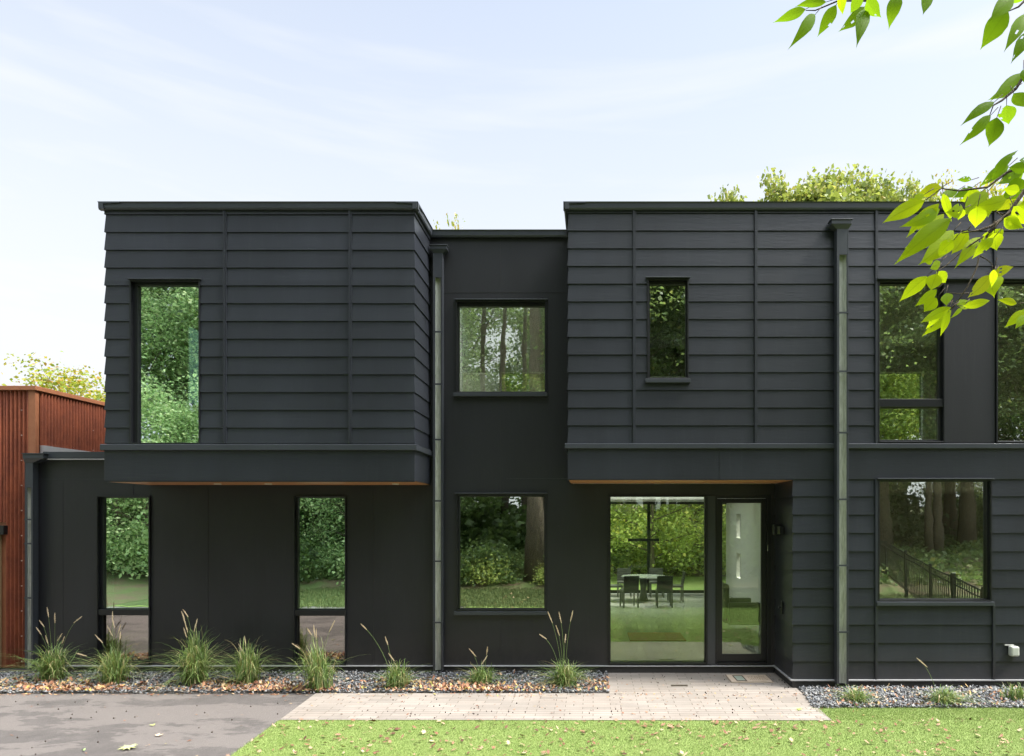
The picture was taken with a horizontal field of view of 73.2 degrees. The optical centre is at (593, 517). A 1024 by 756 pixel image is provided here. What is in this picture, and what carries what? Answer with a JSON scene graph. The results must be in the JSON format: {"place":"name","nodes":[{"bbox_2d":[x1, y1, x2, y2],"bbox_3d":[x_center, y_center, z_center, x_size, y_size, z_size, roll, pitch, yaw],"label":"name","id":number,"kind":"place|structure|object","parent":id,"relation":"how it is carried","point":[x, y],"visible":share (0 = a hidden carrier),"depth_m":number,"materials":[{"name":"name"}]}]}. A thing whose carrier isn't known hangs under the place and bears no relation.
{"place":"outdoors","nodes":[
{"label":"outdoors","id":0,"kind":"place"},
{"bbox_2d":[0,608,147,686],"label":"ornamental grass","id":1,"kind":"object","parent":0,"point":[54,665],"depth_m":10.82,"materials":[{"name":"green plant"}]},
{"bbox_2d":[0,694,313,755],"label":"driveway","id":2,"kind":"structure","parent":0,"point":[176,720],"depth_m":8.68,"materials":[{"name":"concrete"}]},
{"bbox_2d":[117,744,137,749],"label":"fallen leaf","id":3,"kind":"object","parent":2,"relation":"on","point":[128,746],"visible":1,"depth_m":7.68,"materials":[{"name":"beige plant"}]},
{"bbox_2d":[0,692,310,755],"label":"fallen leaves","id":4,"kind":"object","parent":2,"relation":"on","point":[165,694],"depth_m":10.03,"materials":[{"name":"brown plant"}]},
{"bbox_2d":[0,668,609,693],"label":"gravel bed","id":5,"kind":"object","parent":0,"point":[175,692],"visible":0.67,"depth_m":10.27,"materials":[{"name":"grey gravel"}]},
{"bbox_2d":[42,611,166,689],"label":"ornamental grass","id":6,"kind":"object","parent":5,"relation":"on","point":[114,669],"depth_m":10.60,"materials":[{"name":"green plant"}]},
{"bbox_2d":[121,609,255,694],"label":"ornamental grass","id":7,"kind":"object","parent":5,"relation":"on","point":[198,658],"depth_m":10.51,"materials":[{"name":"green plant"}]},
{"bbox_2d":[190,636,304,687],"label":"ornamental grass","id":8,"kind":"object","parent":5,"relation":"on","point":[248,669],"depth_m":10.59,"materials":[{"name":"green plant"}]},
{"bbox_2d":[0,669,609,690],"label":"fallen leaves","id":9,"kind":"object","parent":5,"relation":"on","point":[463,686],"visible":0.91,"depth_m":10.31,"materials":[{"name":"orange plant"}]},
{"bbox_2d":[277,621,367,691],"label":"ornamental grass","id":10,"kind":"object","parent":5,"relation":"on","point":[317,673],"depth_m":10.20,"materials":[{"name":"green plant"}]},
{"bbox_2d":[361,624,439,689],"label":"ornamental grass","id":11,"kind":"object","parent":5,"relation":"on","point":[398,678],"depth_m":10.35,"materials":[{"name":"green plant"}]},
{"bbox_2d":[447,647,516,684],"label":"ornamental grass","id":12,"kind":"object","parent":5,"relation":"on","point":[481,675],"depth_m":10.61,"materials":[{"name":"green plant"}]},
{"bbox_2d":[526,611,602,691],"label":"ornamental grass","id":13,"kind":"object","parent":5,"relation":"on","point":[563,676],"depth_m":10.50,"materials":[{"name":"green plant"}]},
{"bbox_2d":[10,504,774,672],"bbox_3d":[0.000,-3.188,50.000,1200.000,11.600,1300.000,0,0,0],"label":"ground","id":14,"kind":"structure","parent":0,"point":[676,574],"depth_m":31.09,"materials":[{"name":"green plant"}]},
{"bbox_2d":[0,386,105,667],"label":"corrugated building","id":15,"kind":"structure","parent":14,"relation":"on","point":[35,419],"depth_m":11.76,"materials":[{"name":"metal"}]},
{"bbox_2d":[0,535,1,666],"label":"door","id":16,"kind":"structure","parent":15,"relation":"in","point":[0,535],"depth_m":11.72,"materials":[{"name":"brown wood"}]},
{"bbox_2d":[1,351,105,401],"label":"autumn tree","id":17,"kind":"object","parent":14,"relation":"on","point":[47,382],"visible":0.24,"depth_m":23.51,"materials":[{"name":"yellow plant"}]},
{"bbox_2d":[55,374,105,400],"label":"autumn tree","id":18,"kind":"object","parent":14,"relation":"on","point":[101,395],"visible":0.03,"depth_m":25.73,"materials":[{"name":"yellow plant"}]},
{"bbox_2d":[502,374,538,391],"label":"maple tree","id":19,"kind":"object","parent":14,"relation":"on","point":[508,386],"visible":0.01,"depth_m":33.81,"materials":[{"name":"green plant"}]},
{"bbox_2d":[21,201,1023,687],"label":"house","id":20,"kind":"structure","parent":14,"relation":"on","point":[303,433],"depth_m":10.42,"materials":[{"name":"black wood"}]},
{"bbox_2d":[96,496,150,664],"bbox_3d":[-7.849,1.040,11.472,0.893,2.831,0.155,0,0,0],"label":"window","id":21,"kind":"structure","parent":20,"relation":"in","point":[123,523],"depth_m":11.50,"materials":[{"name":"black"}]},
{"bbox_2d":[127,278,201,443],"bbox_3d":[-6.527,-2.385,10.457,1.116,2.522,0.185,0,0,0],"label":"window","id":22,"kind":"structure","parent":20,"relation":"in","point":[165,323],"depth_m":10.50,"materials":[{"name":"black"}]},
{"bbox_2d":[293,496,346,664],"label":"window","id":23,"kind":"structure","parent":20,"relation":"in","point":[319,522],"depth_m":11.50,"materials":[{"name":"black"}]},
{"bbox_2d":[454,493,546,614],"bbox_3d":[-1.541,0.597,11.455,1.550,2.038,0.190,0,0,0],"label":"window","id":24,"kind":"structure","parent":20,"relation":"in","point":[459,611],"depth_m":11.40,"materials":[{"name":"black"}]},
{"bbox_2d":[453,299,547,396],"bbox_3d":[-1.541,-2.841,11.455,1.568,1.627,0.190,0,0,0],"label":"window","id":25,"kind":"structure","parent":20,"relation":"in","point":[460,303],"depth_m":11.40,"materials":[{"name":"black metal"}]},
{"bbox_2d":[611,584,622,601],"bbox_3d":[0.630,2.034,20.250,0.500,0.881,0.440,0,0,0],"label":"dining chair","id":26,"kind":"object","parent":20,"relation":"on","point":[617,586],"visible":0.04,"depth_m":20.03,"materials":[{"name":"grey leather"}]},
{"bbox_2d":[617,568,631,597],"bbox_3d":[0.980,2.034,21.480,0.440,0.881,0.500,0,0,0],"label":"dining chair","id":27,"kind":"object","parent":20,"relation":"on","point":[623,571],"visible":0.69,"depth_m":21.66,"materials":[{"name":"grey leather"}]},
{"bbox_2d":[619,576,638,607],"bbox_3d":[1.006,2.034,18.971,0.440,0.881,0.500,0,0,-12],"label":"dining chair","id":28,"kind":"object","parent":20,"relation":"on","point":[630,583],"visible":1,"depth_m":18.77,"materials":[{"name":"grey leather"}]},
{"bbox_2d":[621,574,663,602],"bbox_3d":[1.500,2.099,20.300,1.320,0.750,1.320,0,0,0],"label":"dining table","id":29,"kind":"object","parent":20,"relation":"on","point":[643,597],"visible":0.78,"depth_m":20.21,"materials":[{"name":"grey"}]},
{"bbox_2d":[628,538,658,540],"bbox_3d":[1.500,0.055,20.300,0.920,1.270,0.060,0,0,0],"label":"pendant lamp","id":30,"kind":"object","parent":20,"relation":"hanging from","point":[643,539],"visible":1,"depth_m":20.27,"materials":[{"name":"black metal"}]},
{"bbox_2d":[649,568,663,597],"bbox_3d":[2.000,2.034,21.480,0.440,0.881,0.500,0,0,0],"label":"dining chair","id":31,"kind":"object","parent":20,"relation":"on","point":[657,571],"visible":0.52,"depth_m":21.66,"materials":[{"name":"grey leather"}]},
{"bbox_2d":[628,632,685,640],"bbox_3d":[1.305,2.465,14.175,1.130,0.019,0.950,0,0,0],"label":"rug","id":32,"kind":"object","parent":20,"relation":"on","point":[655,636],"visible":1,"depth_m":14.14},
{"bbox_2d":[609,496,707,664],"bbox_3d":[1.085,1.036,11.472,1.652,2.822,0.155,0,0,0],"label":"window","id":33,"kind":"structure","parent":20,"relation":"in","point":[705,662],"depth_m":11.40,"materials":[{"name":"black"}]},
{"bbox_2d":[655,576,672,607],"bbox_3d":[1.980,2.034,19.020,0.440,0.881,0.500,0,0,0],"label":"dining chair","id":34,"kind":"object","parent":20,"relation":"on","point":[664,583],"visible":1,"depth_m":18.82,"materials":[{"name":"grey leather"}]},
{"bbox_2d":[645,276,689,382],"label":"window","id":35,"kind":"structure","parent":20,"relation":"in","point":[651,280],"depth_m":10.39,"materials":[{"name":"black"}]},
{"bbox_2d":[611,502,726,592],"bbox_3d":[2.040,0.965,22.360,4.920,2.990,0.120,0,0,0],"label":"window","id":36,"kind":"structure","parent":20,"relation":"in","point":[648,503],"depth_m":22.30,"materials":[{"name":"black metal"}]},
{"bbox_2d":[667,571,685,601],"bbox_3d":[2.470,2.034,20.250,0.500,0.881,0.440,0,0,0],"label":"dining chair","id":37,"kind":"object","parent":20,"relation":"on","point":[681,585],"visible":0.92,"depth_m":20.04,"materials":[{"name":"grey leather"}]},
{"bbox_2d":[722,582,759,624],"bbox_3d":[3.300,1.924,15.600,0.820,0.900,1.000,0,0,0],"label":"armchair","id":38,"kind":"object","parent":20,"relation":"on","point":[740,611],"visible":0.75,"depth_m":15.10,"materials":[{"name":"leather"}]},
{"bbox_2d":[717,499,767,661],"bbox_3d":[2.510,1.043,11.465,0.857,2.739,0.090,0,0,0],"label":"door","id":39,"kind":"structure","parent":20,"relation":"in","point":[721,657],"depth_m":11.46,"materials":[{"name":"black"}]},
{"bbox_2d":[878,280,944,442],"bbox_3d":[4.852,-2.387,10.472,1.019,2.477,0.155,0,0,0],"label":"window","id":40,"kind":"structure","parent":20,"relation":"in","point":[938,403],"depth_m":10.41,"materials":[{"name":"black"}]},
{"bbox_2d":[877,478,994,605],"bbox_3d":[5.206,0.363,10.455,1.786,1.940,0.190,0,0,0],"label":"window","id":41,"kind":"structure","parent":20,"relation":"in","point":[987,481],"depth_m":10.40,"materials":[{"name":"black"}]},
{"bbox_2d":[995,280,1023,442],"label":"window","id":42,"kind":"structure","parent":20,"relation":"in","point":[1014,289],"depth_m":10.42,"materials":[{"name":"black"}]},
{"bbox_2d":[502,374,544,391],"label":"maple tree","id":43,"kind":"object","parent":14,"relation":"on","point":[520,386],"visible":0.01,"depth_m":33.68,"materials":[{"name":"green plant"}]},
{"bbox_2d":[502,374,544,391],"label":"maple tree","id":44,"kind":"object","parent":14,"relation":"on","point":[531,376],"visible":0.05,"depth_m":34.84,"materials":[{"name":"green plant"}]},
{"bbox_2d":[611,529,673,566],"bbox_3d":[1.274,1.327,32.758,4.508,2.045,4.569,0,0,-32],"label":"shrub","id":45,"kind":"object","parent":14,"relation":"on","point":[616,560],"visible":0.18,"depth_m":31.37,"materials":[{"name":"green plant"}]},
{"bbox_2d":[611,522,673,565],"bbox_3d":[1.998,1.034,33.001,5.018,2.419,4.934,0,0,8],"label":"shrub","id":46,"kind":"object","parent":14,"relation":"on","point":[618,547],"visible":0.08,"depth_m":31.61,"materials":[{"name":"green plant"}]},
{"bbox_2d":[616,508,684,558],"bbox_3d":[2.700,0.761,33.559,4.423,2.728,4.498,0,0,34],"label":"shrub","id":47,"kind":"object","parent":14,"relation":"on","point":[653,529],"visible":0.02,"depth_m":32.96,"materials":[{"name":"green plant"}]},
{"bbox_2d":[614,529,694,569],"bbox_3d":[2.571,1.334,31.669,4.232,2.200,4.161,0,0,12],"label":"shrub","id":48,"kind":"object","parent":14,"relation":"on","point":[637,551],"visible":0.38,"depth_m":30.96,"materials":[{"name":"green plant"}]},
{"bbox_2d":[627,504,703,557],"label":"maple tree","id":49,"kind":"object","parent":14,"relation":"on","point":[645,506],"visible":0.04,"depth_m":33.87,"materials":[{"name":"green plant"}]},
{"bbox_2d":[611,509,725,576],"bbox_3d":[5.013,0.761,38.998,42.406,4.112,18.417,0,0,0],"label":"ground cover","id":50,"kind":"object","parent":14,"relation":"on","point":[664,573],"depth_m":30.91,"materials":[{"name":"green plant"}]},
{"bbox_2d":[643,515,702,558],"bbox_3d":[3.672,0.907,33.502,4.013,2.483,3.946,0,0,39],"label":"shrub","id":51,"kind":"object","parent":14,"relation":"on","point":[686,545],"visible":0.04,"depth_m":32.92,"materials":[{"name":"green plant"}]},
{"bbox_2d":[637,504,725,521],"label":"maple tree","id":52,"kind":"object","parent":14,"relation":"on","point":[683,511],"depth_m":35.14,"materials":[{"name":"green plant"}]},
{"bbox_2d":[686,524,725,556],"bbox_3d":[5.833,1.071,34.422,3.710,1.845,3.648,0,0,38],"label":"shrub","id":53,"kind":"object","parent":14,"relation":"on","point":[702,536],"visible":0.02,"depth_m":33.53,"materials":[{"name":"green plant"}]},
{"bbox_2d":[703,519,725,568],"bbox_3d":[7.098,1.227,31.837,4.667,2.457,4.746,0,0,27],"label":"shrub","id":54,"kind":"object","parent":14,"relation":"on","point":[724,559],"visible":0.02,"depth_m":30.96,"materials":[{"name":"green plant"}]},
{"bbox_2d":[715,184,745,535],"bbox_3d":[6.074,-6.910,32.776,4.529,18.164,3.939,0,0,-43],"label":"maple tree","id":55,"kind":"object","parent":14,"relation":"on","point":[732,197],"depth_m":32.34,"materials":[{"name":"green plant"}]},
{"bbox_2d":[707,184,765,200],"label":"maple tree","id":56,"kind":"object","parent":14,"relation":"on","point":[709,197],"depth_m":33.99,"materials":[{"name":"green plant"}]},
{"bbox_2d":[757,166,806,200],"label":"maple tree","id":57,"kind":"object","parent":14,"relation":"on","point":[781,189],"visible":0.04,"depth_m":32.85,"materials":[{"name":"green plant"}]},
{"bbox_2d":[785,163,905,411],"bbox_3d":[11.205,-7.531,33.502,8.316,19.405,9.562,0,0,39],"label":"maple tree","id":58,"kind":"object","parent":14,"relation":"on","point":[803,192],"visible":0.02,"depth_m":31.81,"materials":[{"name":"green plant"}]},
{"bbox_2d":[808,175,888,412],"bbox_3d":[11.590,-6.838,32.151,7.046,18.340,6.128,0,0,43],"label":"maple tree","id":59,"kind":"object","parent":14,"relation":"on","point":[841,191],"visible":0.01,"depth_m":31.26,"materials":[{"name":"green plant"}]},
{"bbox_2d":[838,163,918,436],"bbox_3d":[13.560,-7.686,34.093,8.555,19.394,7.441,0,0,31],"label":"maple tree","id":60,"kind":"object","parent":14,"relation":"on","point":[865,188],"visible":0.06,"depth_m":32.93,"materials":[{"name":"green plant"}]},
{"bbox_2d":[880,375,915,439],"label":"maple tree","id":61,"kind":"object","parent":14,"relation":"on","point":[900,396],"depth_m":31.21,"materials":[{"name":"green plant"}]},
{"bbox_2d":[884,171,940,439],"bbox_3d":[16.446,-7.909,34.870,7.046,19.314,6.128,0,0,40],"label":"maple tree","id":62,"kind":"object","parent":14,"relation":"on","point":[911,187],"visible":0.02,"depth_m":33.06,"materials":[{"name":"green plant"}]},
{"bbox_2d":[915,169,961,422],"bbox_3d":[18.147,-8.346,35.989,5.903,19.641,6.547,0,0,33],"label":"autumn tree","id":63,"kind":"object","parent":14,"relation":"on","point":[939,181],"visible":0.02,"depth_m":34.99,"materials":[{"name":"green plant"}]},
{"bbox_2d":[974,170,1022,200],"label":"autumn tree","id":64,"kind":"object","parent":14,"relation":"on","point":[993,190],"visible":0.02,"depth_m":35.15,"materials":[{"name":"green plant"}]},
{"bbox_2d":[15,675,788,755],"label":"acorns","id":65,"kind":"object","parent":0,"point":[439,705],"visible":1,"depth_m":9.15,"materials":[{"name":"brown"}]},
{"bbox_2d":[462,373,499,391],"bbox_3d":[-2.037,-1.862,12.475,0.635,1.504,0.370,0,0,0],"label":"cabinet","id":66,"kind":"object","parent":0,"point":[481,382],"visible":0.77,"depth_m":12.30,"materials":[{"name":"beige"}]},
{"bbox_2d":[0,0,1023,436],"label":"sky","id":67,"kind":"structure","parent":0,"point":[492,114],"materials":[{"name":"blue"}]},
{"bbox_2d":[506,374,542,391],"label":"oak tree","id":68,"kind":"object","parent":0,"point":[520,379],"depth_m":49.22,"materials":[{"name":"green plant"}]},
{"bbox_2d":[280,673,830,719],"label":"path","id":69,"kind":"structure","parent":0,"point":[377,706],"depth_m":9.52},
{"bbox_2d":[311,674,872,718],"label":"fallen leaves","id":70,"kind":"object","parent":69,"relation":"on","point":[588,694],"visible":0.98,"depth_m":9.89,"materials":[{"name":"brown plant"}]},
{"bbox_2d":[725,675,773,682],"bbox_3d":[2.505,2.580,10.975,0.670,0.014,0.510,0,0,0],"label":"doormat","id":71,"kind":"object","parent":69,"relation":"on","point":[749,678],"visible":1,"depth_m":10.88,"materials":[{"name":"brown"}]},
{"bbox_2d":[231,706,1023,755],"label":"lawn","id":72,"kind":"structure","parent":0,"point":[572,750],"depth_m":8.07,"materials":[{"name":"green plant"}]},
{"bbox_2d":[226,717,1023,755],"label":"fallen leaves","id":73,"kind":"object","parent":72,"relation":"on","point":[616,719],"visible":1,"depth_m":8.05,"materials":[{"name":"brown plant"}]},
{"bbox_2d":[611,577,725,589],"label":"lawn","id":74,"kind":"structure","parent":0,"point":[693,583],"depth_m":27.20,"materials":[{"name":"green plant"}]},
{"bbox_2d":[433,213,465,228],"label":"autumn tree","id":75,"kind":"object","parent":74,"relation":"on","point":[452,223],"depth_m":29.56,"materials":[{"name":"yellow plant"}]},
{"bbox_2d":[611,504,679,555],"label":"maple tree","id":76,"kind":"object","parent":74,"relation":"on","point":[639,522],"visible":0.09,"depth_m":27.17,"materials":[{"name":"green plant"}]},
{"bbox_2d":[611,504,725,573],"bbox_3d":[2.615,-1.279,27.552,7.443,7.860,7.544,0,0,-23],"label":"maple tree","id":77,"kind":"object","parent":74,"relation":"on","point":[673,556],"visible":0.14,"depth_m":27.46,"materials":[{"name":"green plant"}]},
{"bbox_2d":[614,504,725,566],"bbox_3d":[5.467,-1.279,29.210,7.443,7.860,7.544,0,0,-36],"label":"maple tree","id":78,"kind":"object","parent":74,"relation":"on","point":[678,515],"visible":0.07,"depth_m":28.99,"materials":[{"name":"green plant"}]},
{"bbox_2d":[702,516,725,571],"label":"maple tree","id":79,"kind":"object","parent":74,"relation":"on","point":[724,551],"depth_m":28.21,"materials":[{"name":"green plant"}]},
{"bbox_2d":[880,374,918,438],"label":"maple tree","id":80,"kind":"object","parent":74,"relation":"on","point":[912,386],"visible":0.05,"depth_m":25.08,"materials":[{"name":"green plant"}]},
{"bbox_2d":[880,374,918,439],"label":"maple tree","id":81,"kind":"object","parent":74,"relation":"on","point":[905,431],"visible":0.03,"depth_m":25.41,"materials":[{"name":"green plant"}]},
{"bbox_2d":[797,684,1023,708],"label":"gravel bed","id":82,"kind":"object","parent":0,"point":[829,706],"visible":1,"depth_m":9.55,"materials":[{"name":"grey gravel"}]},
{"bbox_2d":[823,683,876,707],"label":"ornamental grass","id":83,"kind":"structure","parent":82,"relation":"on","point":[855,695],"depth_m":9.60,"materials":[{"name":"green plant"}]},
{"bbox_2d":[825,683,1022,704],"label":"fallen leaves","id":84,"kind":"object","parent":82,"relation":"on","point":[878,703],"visible":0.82,"depth_m":9.71,"materials":[{"name":"brown plant"}]},
{"bbox_2d":[912,658,999,705],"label":"ornamental grass","id":85,"kind":"object","parent":82,"relation":"on","point":[945,696],"depth_m":9.48,"materials":[{"name":"green plant"}]},
{"bbox_2d":[989,682,1023,700],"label":"ornamental grass","id":86,"kind":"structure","parent":82,"relation":"on","point":[1019,693],"depth_m":9.66,"materials":[{"name":"green plant"}]},
{"label":"grass strip","id":87,"kind":"structure","parent":0,"visible":0},
{"bbox_2d":[773,0,1023,336],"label":"elm tree","id":88,"kind":"object","parent":87,"relation":"on","point":[936,237],"visible":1,"depth_m":1.62,"materials":[{"name":"green plant"}]}
]}

